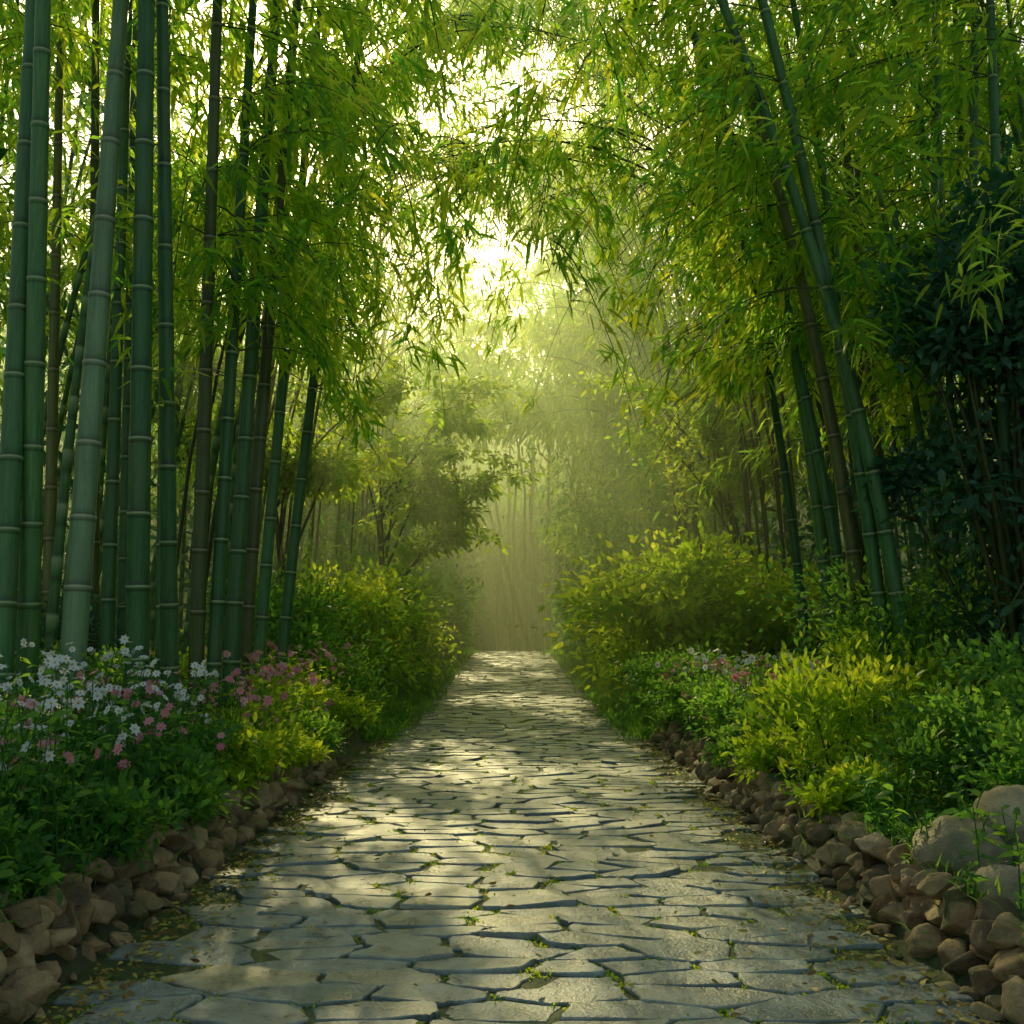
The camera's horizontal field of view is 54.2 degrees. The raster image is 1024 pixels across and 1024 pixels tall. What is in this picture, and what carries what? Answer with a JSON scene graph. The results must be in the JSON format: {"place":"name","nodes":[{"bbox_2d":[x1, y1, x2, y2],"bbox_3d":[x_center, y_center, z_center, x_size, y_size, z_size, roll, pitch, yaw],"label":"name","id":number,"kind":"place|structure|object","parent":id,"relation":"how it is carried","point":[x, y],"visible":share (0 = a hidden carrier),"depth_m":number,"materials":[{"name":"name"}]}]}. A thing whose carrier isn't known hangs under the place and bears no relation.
{"place":"outdoors","nodes":[
{"label":"outdoors","id":0,"kind":"place"},
{"bbox_2d":[0,363,1023,1023],"bbox_3d":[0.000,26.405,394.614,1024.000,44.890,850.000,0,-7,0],"label":"ground","id":1,"kind":"structure","parent":0,"point":[78,963],"depth_m":5.47,"materials":[{"name":"soil"}]},
{"bbox_2d":[0,890,10,908],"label":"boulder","id":2,"kind":"object","parent":1,"relation":"on","point":[5,896],"visible":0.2,"depth_m":4.24,"materials":[{"name":"stone"}]},
{"bbox_2d":[14,562,18,677],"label":"bamboo stalk","id":3,"kind":"object","parent":1,"relation":"on","point":[16,620],"depth_m":8.53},
{"bbox_2d":[0,0,34,698],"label":"bamboo stalk","id":4,"kind":"object","parent":1,"relation":"on","point":[11,447],"visible":0.77,"depth_m":7.27,"materials":[{"name":"plant"}]},
{"bbox_2d":[15,0,50,707],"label":"bamboo stalk","id":5,"kind":"object","parent":1,"relation":"on","point":[29,604],"visible":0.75,"depth_m":7.33,"materials":[{"name":"plant"}]},
{"bbox_2d":[0,807,76,907],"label":"shrub","id":6,"kind":"object","parent":1,"relation":"on","point":[24,863],"visible":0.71,"depth_m":4.37,"materials":[{"name":"green plant"}]},
{"bbox_2d":[0,703,99,838],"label":"shrub","id":7,"kind":"object","parent":1,"relation":"on","point":[27,736],"visible":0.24,"depth_m":5.10,"materials":[{"name":"green plant"}]},
{"bbox_2d":[41,0,64,657],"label":"bamboo stalk","id":8,"kind":"object","parent":1,"relation":"on","point":[51,488],"visible":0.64,"depth_m":10.34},
{"bbox_2d":[0,667,107,786],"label":"shrub","id":9,"kind":"object","parent":1,"relation":"on","point":[39,700],"visible":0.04,"depth_m":6.60,"materials":[{"name":"green plant"}]},
{"bbox_2d":[54,846,91,872],"bbox_3d":[-2.213,1.780,5.033,0.250,0.199,0.247,0,-7,0],"label":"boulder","id":10,"kind":"object","parent":1,"relation":"on","point":[69,864],"visible":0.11,"depth_m":4.93,"materials":[{"name":"stone"}]},
{"bbox_2d":[56,0,129,739],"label":"bamboo stalk","id":11,"kind":"object","parent":1,"relation":"on","point":[78,585],"visible":0.84,"depth_m":7.50,"materials":[{"name":"plant"}]},
{"bbox_2d":[87,0,99,711],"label":"bamboo stalk","id":12,"kind":"object","parent":1,"relation":"on","point":[95,147],"visible":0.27,"depth_m":11.04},
{"bbox_2d":[40,562,151,656],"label":"shrub","id":13,"kind":"object","parent":1,"relation":"on","point":[93,616],"visible":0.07,"depth_m":9.72,"materials":[{"name":"green plant"}]},
{"bbox_2d":[0,635,221,879],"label":"white flower plants","id":14,"kind":"object","parent":1,"relation":"on","point":[67,704],"visible":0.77,"depth_m":5.71,"materials":[{"name":"green plant"}]},
{"bbox_2d":[15,768,210,871],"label":"shrub","id":15,"kind":"object","parent":1,"relation":"on","point":[126,812],"visible":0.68,"depth_m":5.24,"materials":[{"name":"green plant"}]},
{"bbox_2d":[40,637,186,735],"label":"shrub","id":16,"kind":"object","parent":1,"relation":"on","point":[90,665],"visible":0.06,"depth_m":8.71,"materials":[{"name":"green plant"}]},
{"bbox_2d":[97,0,132,727],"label":"bamboo stalk","id":17,"kind":"object","parent":1,"relation":"on","point":[108,599],"visible":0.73,"depth_m":9.58,"materials":[{"name":"plant"}]},
{"bbox_2d":[115,0,137,685],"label":"bamboo stalk","id":18,"kind":"object","parent":1,"relation":"on","point":[122,569],"visible":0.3,"depth_m":11.11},
{"bbox_2d":[124,0,154,719],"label":"bamboo stalk","id":19,"kind":"object","parent":1,"relation":"on","point":[137,616],"visible":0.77,"depth_m":7.64,"materials":[{"name":"plant"}]},
{"bbox_2d":[0,667,297,887],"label":"pink flower plants","id":20,"kind":"object","parent":1,"relation":"on","point":[121,765],"visible":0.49,"depth_m":5.75,"materials":[{"name":"green plant"}]},
{"bbox_2d":[67,697,257,777],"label":"shrub","id":21,"kind":"object","parent":1,"relation":"on","point":[227,731],"visible":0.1,"depth_m":7.24,"materials":[{"name":"green plant"}]},
{"bbox_2d":[154,6,170,688],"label":"bamboo stalk","id":22,"kind":"object","parent":1,"relation":"on","point":[157,634],"visible":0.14,"depth_m":9.43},
{"bbox_2d":[156,0,179,724],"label":"bamboo stalk","id":23,"kind":"object","parent":1,"relation":"on","point":[169,606],"visible":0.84,"depth_m":8.03,"materials":[{"name":"plant"}]},
{"bbox_2d":[77,735,269,833],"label":"shrub","id":24,"kind":"object","parent":1,"relation":"on","point":[200,789],"visible":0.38,"depth_m":6.26,"materials":[{"name":"green plant"}]},
{"bbox_2d":[0,744,352,1023],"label":"rubble stone wall","id":25,"kind":"structure","parent":1,"relation":"on","point":[30,985],"depth_m":4.96,"materials":[{"name":"stone"}]},
{"bbox_2d":[0,0,371,678],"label":"bamboo thicket","id":26,"kind":"object","parent":1,"relation":"on","point":[66,468],"visible":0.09,"depth_m":12.85,"materials":[{"name":"plant"}]},
{"bbox_2d":[188,464,195,656],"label":"bamboo stalk","id":27,"kind":"object","parent":1,"relation":"on","point":[190,592],"visible":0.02,"depth_m":11.52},
{"bbox_2d":[186,0,222,718],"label":"bamboo stalk","id":28,"kind":"object","parent":1,"relation":"on","point":[198,609],"visible":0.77,"depth_m":8.96,"materials":[{"name":"plant"}]},
{"bbox_2d":[203,0,256,726],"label":"bamboo stalk","id":29,"kind":"object","parent":1,"relation":"on","point":[217,610],"visible":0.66,"depth_m":9.10,"materials":[{"name":"plant"}]},
{"bbox_2d":[100,641,368,782],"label":"pink flower plants","id":30,"kind":"object","parent":1,"relation":"on","point":[283,666],"visible":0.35,"depth_m":9.91,"materials":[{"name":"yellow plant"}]},
{"bbox_2d":[151,646,327,715],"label":"shrub","id":31,"kind":"object","parent":1,"relation":"on","point":[184,665],"visible":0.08,"depth_m":9.99,"materials":[{"name":"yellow plant"}]},
{"bbox_2d":[186,709,309,798],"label":"shrub","id":32,"kind":"object","parent":1,"relation":"on","point":[256,759],"visible":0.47,"depth_m":7.59,"materials":[{"name":"green plant"}]},
{"bbox_2d":[220,0,279,708],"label":"bamboo stalk","id":33,"kind":"object","parent":1,"relation":"on","point":[234,604],"visible":0.65,"depth_m":9.65,"materials":[{"name":"plant"}]},
{"bbox_2d":[208,689,324,776],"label":"shrub","id":34,"kind":"object","parent":1,"relation":"on","point":[271,719],"visible":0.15,"depth_m":8.71,"materials":[{"name":"green plant"}]},
{"bbox_2d":[239,0,300,696],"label":"bamboo stalk","id":35,"kind":"object","parent":1,"relation":"on","point":[256,484],"visible":0.54,"depth_m":9.95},
{"bbox_2d":[252,0,323,693],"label":"bamboo stalk","id":36,"kind":"object","parent":1,"relation":"on","point":[263,601],"visible":0.4,"depth_m":10.83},
{"bbox_2d":[178,535,407,683],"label":"leafy shrub","id":37,"kind":"object","parent":1,"relation":"on","point":[306,628],"visible":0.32,"depth_m":13.85,"materials":[{"name":"green plant"}]},
{"bbox_2d":[277,728,335,772],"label":"shrub","id":38,"kind":"object","parent":1,"relation":"on","point":[313,752],"visible":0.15,"depth_m":9.01,"materials":[{"name":"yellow plant"}]},
{"bbox_2d":[151,284,468,587],"bbox_3d":[-3.948,-0.637,19.076,6.375,8.145,3.830,0,-7,0],"label":"overhanging tree","id":39,"kind":"object","parent":1,"relation":"on","point":[329,472],"visible":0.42,"depth_m":19.02,"materials":[{"name":"green plant"}]},
{"bbox_2d":[273,694,349,758],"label":"shrub","id":40,"kind":"object","parent":1,"relation":"on","point":[332,740],"visible":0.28,"depth_m":9.86,"materials":[{"name":"green plant"}]},
{"bbox_2d":[275,4,368,680],"bbox_3d":[-2.052,-3.321,12.431,1.618,12.079,0.151,0,-7,3],"label":"bamboo stalk","id":41,"kind":"object","parent":1,"relation":"on","point":[290,576],"visible":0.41,"depth_m":12.01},
{"bbox_2d":[268,638,399,722],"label":"shrub","id":42,"kind":"object","parent":1,"relation":"on","point":[353,681],"visible":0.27,"depth_m":12.88,"materials":[{"name":"green plant"}]},
{"bbox_2d":[268,646,408,742],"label":"shrub","id":43,"kind":"object","parent":1,"relation":"on","point":[345,705],"visible":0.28,"depth_m":11.37,"materials":[{"name":"green plant"}]},
{"bbox_2d":[277,550,441,709],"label":"yellow shrub","id":44,"kind":"object","parent":1,"relation":"on","point":[374,615],"visible":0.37,"depth_m":16.93,"materials":[{"name":"green plant"}]},
{"bbox_2d":[333,546,470,691],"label":"leafy shrub","id":45,"kind":"object","parent":1,"relation":"on","point":[420,635],"visible":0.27,"depth_m":21.15,"materials":[{"name":"green plant"}]},
{"bbox_2d":[350,556,459,667],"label":"leafy shrub","id":46,"kind":"object","parent":1,"relation":"on","point":[444,584],"visible":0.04,"depth_m":28.02,"materials":[{"name":"green plant"}]},
{"bbox_2d":[318,369,548,582],"bbox_3d":[-1.902,0.268,24.111,5.644,7.589,4.284,0,-7,0],"label":"overhanging tree","id":47,"kind":"object","parent":1,"relation":"on","point":[435,492],"visible":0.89,"depth_m":24.06,"materials":[{"name":"green plant"}]},
{"bbox_2d":[418,555,486,657],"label":"leafy shrub","id":48,"kind":"object","parent":1,"relation":"on","point":[462,629],"visible":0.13,"depth_m":36.04,"materials":[{"name":"green plant"}]},
{"bbox_2d":[103,354,890,682],"bbox_3d":[-0.019,1.454,35.352,19.330,8.304,28.457,0,-7,0],"label":"understory tree foliage","id":49,"kind":"object","parent":1,"relation":"on","point":[621,534],"visible":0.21,"depth_m":29.84,"materials":[{"name":"green plant"}]},
{"bbox_2d":[0,283,993,650],"bbox_3d":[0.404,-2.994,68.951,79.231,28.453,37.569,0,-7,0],"label":"distant woodland","id":50,"kind":"object","parent":1,"relation":"on","point":[474,559],"visible":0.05,"depth_m":63.69,"materials":[{"name":"plant"}]},
{"bbox_2d":[0,0,1019,573],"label":"bamboo foliage","id":51,"kind":"object","parent":1,"relation":"on","point":[542,412],"visible":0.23,"depth_m":32.65,"materials":[{"name":"green plant"}]},
{"bbox_2d":[0,0,1023,596],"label":"bamboo","id":52,"kind":"object","parent":1,"relation":"on","point":[740,166],"depth_m":10.37,"materials":[{"name":"plant"}]},
{"bbox_2d":[0,710,1023,923],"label":"leafy herbs","id":53,"kind":"object","parent":1,"relation":"on","point":[966,812],"visible":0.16,"depth_m":5.14,"materials":[{"name":"green plant"}]},
{"bbox_2d":[0,0,1023,683],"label":"woodland understory","id":54,"kind":"object","parent":1,"relation":"on","point":[918,542],"visible":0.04,"depth_m":23.66,"materials":[{"name":"green plant"}]},
{"bbox_2d":[43,342,994,650],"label":"distant tree trunks","id":55,"kind":"object","parent":1,"relation":"on","point":[529,596],"visible":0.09,"depth_m":53.90,"materials":[{"name":"plant"}]},
{"bbox_2d":[535,561,629,655],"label":"leafy shrub","id":56,"kind":"object","parent":1,"relation":"on","point":[559,602],"visible":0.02,"depth_m":35.51,"materials":[{"name":"green plant"}]},
{"bbox_2d":[555,569,675,671],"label":"leafy shrub","id":57,"kind":"object","parent":1,"relation":"on","point":[573,632],"visible":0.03,"depth_m":25.96,"materials":[{"name":"green plant"}]},
{"bbox_2d":[514,515,823,699],"bbox_3d":[3.733,1.859,18.744,6.379,3.635,6.158,-3,-7,23],"label":"flowering shrub","id":58,"kind":"object","parent":1,"relation":"on","point":[662,607],"visible":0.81,"depth_m":17.98,"materials":[{"name":"green plant"}]},
{"bbox_2d":[635,676,713,732],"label":"shrub","id":59,"kind":"object","parent":1,"relation":"on","point":[661,712],"visible":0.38,"depth_m":12.47,"materials":[{"name":"green plant"}]},
{"bbox_2d":[606,640,746,713],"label":"leafy shrub","id":60,"kind":"object","parent":1,"relation":"on","point":[639,668],"visible":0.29,"depth_m":14.48,"materials":[{"name":"green plant"}]},
{"bbox_2d":[572,322,837,668],"bbox_3d":[4.315,-0.309,22.165,5.882,8.038,4.396,0,-7,0],"label":"overhanging tree","id":61,"kind":"object","parent":1,"relation":"on","point":[700,430],"visible":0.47,"depth_m":22.06,"materials":[{"name":"green plant"}]},
{"bbox_2d":[678,673,791,736],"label":"shrub","id":62,"kind":"object","parent":1,"relation":"on","point":[721,693],"visible":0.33,"depth_m":10.14,"materials":[{"name":"green plant"}]},
{"bbox_2d":[700,721,780,768],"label":"shrub","id":63,"kind":"object","parent":1,"relation":"on","point":[723,744],"visible":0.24,"depth_m":9.00,"materials":[{"name":"green plant"}]},
{"bbox_2d":[650,647,840,739],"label":"white flower plants","id":64,"kind":"object","parent":1,"relation":"on","point":[750,659],"visible":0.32,"depth_m":11.53,"materials":[{"name":"green plant"}]},
{"bbox_2d":[689,32,811,661],"bbox_3d":[2.722,-2.694,12.600,1.860,10.946,0.128,0,-7,0],"label":"bamboo stalk","id":65,"kind":"object","parent":1,"relation":"on","point":[789,505],"visible":0.33,"depth_m":12.27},
{"bbox_2d":[658,656,845,750],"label":"pink flower plants","id":66,"kind":"object","parent":1,"relation":"on","point":[738,678],"visible":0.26,"depth_m":11.58,"materials":[{"name":"green plant"}]},
{"bbox_2d":[661,642,844,711],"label":"shrub","id":67,"kind":"object","parent":1,"relation":"on","point":[686,679],"visible":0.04,"depth_m":11.77,"materials":[{"name":"green plant"}]},
{"bbox_2d":[678,0,861,714],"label":"bamboo stalk","id":68,"kind":"object","parent":1,"relation":"on","point":[825,490],"visible":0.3,"depth_m":10.80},
{"bbox_2d":[715,727,839,783],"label":"shrub","id":69,"kind":"object","parent":1,"relation":"on","point":[761,757],"visible":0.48,"depth_m":8.04,"materials":[{"name":"green plant"}]},
{"bbox_2d":[701,557,854,679],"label":"leafy shrub","id":70,"kind":"object","parent":1,"relation":"on","point":[791,644],"visible":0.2,"depth_m":17.37,"materials":[{"name":"green plant"}]},
{"bbox_2d":[540,0,1023,692],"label":"bamboo thicket","id":71,"kind":"object","parent":1,"relation":"on","point":[1016,132],"visible":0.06,"depth_m":12.57,"materials":[{"name":"plant"}]},
{"bbox_2d":[722,671,844,743],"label":"shrub","id":72,"kind":"object","parent":1,"relation":"on","point":[747,709],"visible":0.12,"depth_m":8.95,"materials":[{"name":"green plant"}]},
{"bbox_2d":[729,39,839,689],"bbox_3d":[2.597,-3.102,11.440,1.999,11.488,0.150,0,-7,0],"label":"bamboo stalk","id":73,"kind":"object","parent":1,"relation":"on","point":[817,510],"visible":0.26,"depth_m":11.04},
{"bbox_2d":[728,32,876,730],"bbox_3d":[2.353,-2.948,10.314,2.472,10.692,0.166,0,-7,0],"label":"bamboo stalk","id":74,"kind":"object","parent":1,"relation":"on","point":[847,516],"visible":0.5,"depth_m":10.05,"materials":[{"name":"plant"}]},
{"bbox_2d":[781,6,847,683],"bbox_3d":[4.081,-2.600,13.742,0.918,10.710,0.155,3,-7,-24],"label":"bamboo stalk","id":75,"kind":"object","parent":1,"relation":"on","point":[831,483],"visible":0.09,"depth_m":13.55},
{"bbox_2d":[716,0,921,755],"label":"bamboo stalk","id":76,"kind":"object","parent":1,"relation":"on","point":[881,514],"visible":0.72,"depth_m":9.29,"materials":[{"name":"plant"}]},
{"bbox_2d":[757,0,892,744],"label":"bamboo stalk","id":77,"kind":"object","parent":1,"relation":"on","point":[872,554],"visible":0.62,"depth_m":9.46,"materials":[{"name":"plant"}]},
{"bbox_2d":[728,634,931,799],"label":"yellow shrub","id":78,"kind":"object","parent":1,"relation":"on","point":[831,727],"visible":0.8,"depth_m":7.38,"materials":[{"name":"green plant"}]},
{"bbox_2d":[790,0,871,607],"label":"bamboo stalk","id":79,"kind":"object","parent":1,"relation":"on","point":[796,22],"visible":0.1,"depth_m":10.86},
{"bbox_2d":[648,718,1023,1023],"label":"rubble stone wall","id":80,"kind":"structure","parent":1,"relation":"on","point":[992,933],"depth_m":5.09,"materials":[{"name":"stone"}]},
{"bbox_2d":[778,752,934,825],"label":"shrub","id":81,"kind":"object","parent":1,"relation":"on","point":[836,787],"visible":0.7,"depth_m":6.38,"materials":[{"name":"green plant"}]},
{"bbox_2d":[823,9,889,609],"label":"bamboo stalk","id":82,"kind":"object","parent":1,"relation":"on","point":[879,450],"visible":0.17,"depth_m":12.03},
{"bbox_2d":[852,2,867,581],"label":"bamboo stalk","id":83,"kind":"object","parent":1,"relation":"on","point":[859,382],"visible":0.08,"depth_m":13.33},
{"bbox_2d":[732,528,1021,743],"bbox_3d":[4.125,1.337,9.895,3.835,2.664,3.297,0,-7,0],"label":"leafy shrub","id":84,"kind":"object","parent":1,"relation":"on","point":[916,628],"visible":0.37,"depth_m":9.33,"materials":[{"name":"green plant"}]},
{"bbox_2d":[781,587,1018,775],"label":"yellow shrub","id":85,"kind":"object","parent":1,"relation":"on","point":[901,674],"visible":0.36,"depth_m":8.62,"materials":[{"name":"green plant"}]},
{"bbox_2d":[840,128,1023,709],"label":"dark evergreen tree","id":86,"kind":"object","parent":1,"relation":"on","point":[970,356],"visible":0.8,"depth_m":8.48,"materials":[{"name":"green plant"}]},
{"bbox_2d":[842,672,1023,804],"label":"leafy shrub","id":87,"kind":"object","parent":1,"relation":"on","point":[938,763],"visible":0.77,"depth_m":6.54,"materials":[{"name":"green plant"}]},
{"bbox_2d":[927,5,942,702],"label":"bamboo stalk","id":88,"kind":"object","parent":1,"relation":"on","point":[932,417],"visible":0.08,"depth_m":11.08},
{"bbox_2d":[917,5,955,688],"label":"bamboo stalk","id":89,"kind":"object","parent":1,"relation":"on","point":[944,542],"visible":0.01,"depth_m":12.10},
{"bbox_2d":[881,364,1023,696],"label":"dark evergreen tree","id":90,"kind":"object","parent":1,"relation":"on","point":[993,392],"visible":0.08,"depth_m":9.64,"materials":[{"name":"green plant"}]},
{"bbox_2d":[886,603,1023,795],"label":"leafy shrub","id":91,"kind":"object","parent":1,"relation":"on","point":[1015,659],"visible":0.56,"depth_m":6.87,"materials":[{"name":"green plant"}]},
{"bbox_2d":[910,815,1014,878],"bbox_3d":[2.303,1.780,5.123,0.504,0.428,0.505,0,-7,0],"label":"boulder","id":92,"kind":"object","parent":1,"relation":"on","point":[948,838],"visible":0.5,"depth_m":4.99,"materials":[{"name":"stone"}]},
{"bbox_2d":[951,4,997,698],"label":"bamboo stalk","id":93,"kind":"object","parent":1,"relation":"on","point":[961,126],"visible":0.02,"depth_m":12.71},
{"bbox_2d":[967,0,987,704],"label":"bamboo stalk","id":94,"kind":"object","parent":1,"relation":"on","point":[973,113],"visible":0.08,"depth_m":10.20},
{"bbox_2d":[951,714,1023,807],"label":"shrub","id":95,"kind":"object","parent":1,"relation":"on","point":[1013,741],"visible":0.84,"depth_m":5.82,"materials":[{"name":"green plant"}]},
{"bbox_2d":[968,864,1023,909],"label":"boulder","id":96,"kind":"object","parent":1,"relation":"on","point":[1008,879],"visible":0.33,"depth_m":4.49,"materials":[{"name":"stone"}]},
{"bbox_2d":[969,785,1023,865],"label":"boulder","id":97,"kind":"object","parent":1,"relation":"on","point":[994,799],"visible":0.43,"depth_m":5.22,"materials":[{"name":"stone"}]},
{"bbox_2d":[986,0,1019,715],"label":"bamboo stalk","id":98,"kind":"object","parent":1,"relation":"on","point":[1004,430],"visible":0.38,"depth_m":9.15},
{"bbox_2d":[0,0,1023,466],"label":"sky","id":99,"kind":"structure","parent":0,"point":[493,257],"materials":[{"name":"white"}]},
{"bbox_2d":[23,651,1006,1023],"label":"flagstone path","id":100,"kind":"structure","parent":0,"point":[501,955],"depth_m":5.31,"materials":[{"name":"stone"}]},
{"bbox_2d":[354,648,665,742],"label":"grass","id":101,"kind":"structure","parent":100,"relation":"on","point":[420,701],"depth_m":17.91,"materials":[{"name":"green plant"}]},
{"bbox_2d":[0,663,1023,959],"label":"grass","id":102,"kind":"structure","parent":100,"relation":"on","point":[916,819],"depth_m":6.03,"materials":[{"name":"green plant"}]},
{"bbox_2d":[28,699,999,1023],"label":"fallen leaves","id":103,"kind":"object","parent":100,"relation":"on","point":[298,811],"visible":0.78,"depth_m":5.13,"materials":[{"name":"brown plant"}]},
{"bbox_2d":[61,703,994,1023],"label":"path weeds","id":104,"kind":"object","parent":100,"relation":"on","point":[535,939],"visible":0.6,"depth_m":5.86,"materials":[{"name":"green plant"}]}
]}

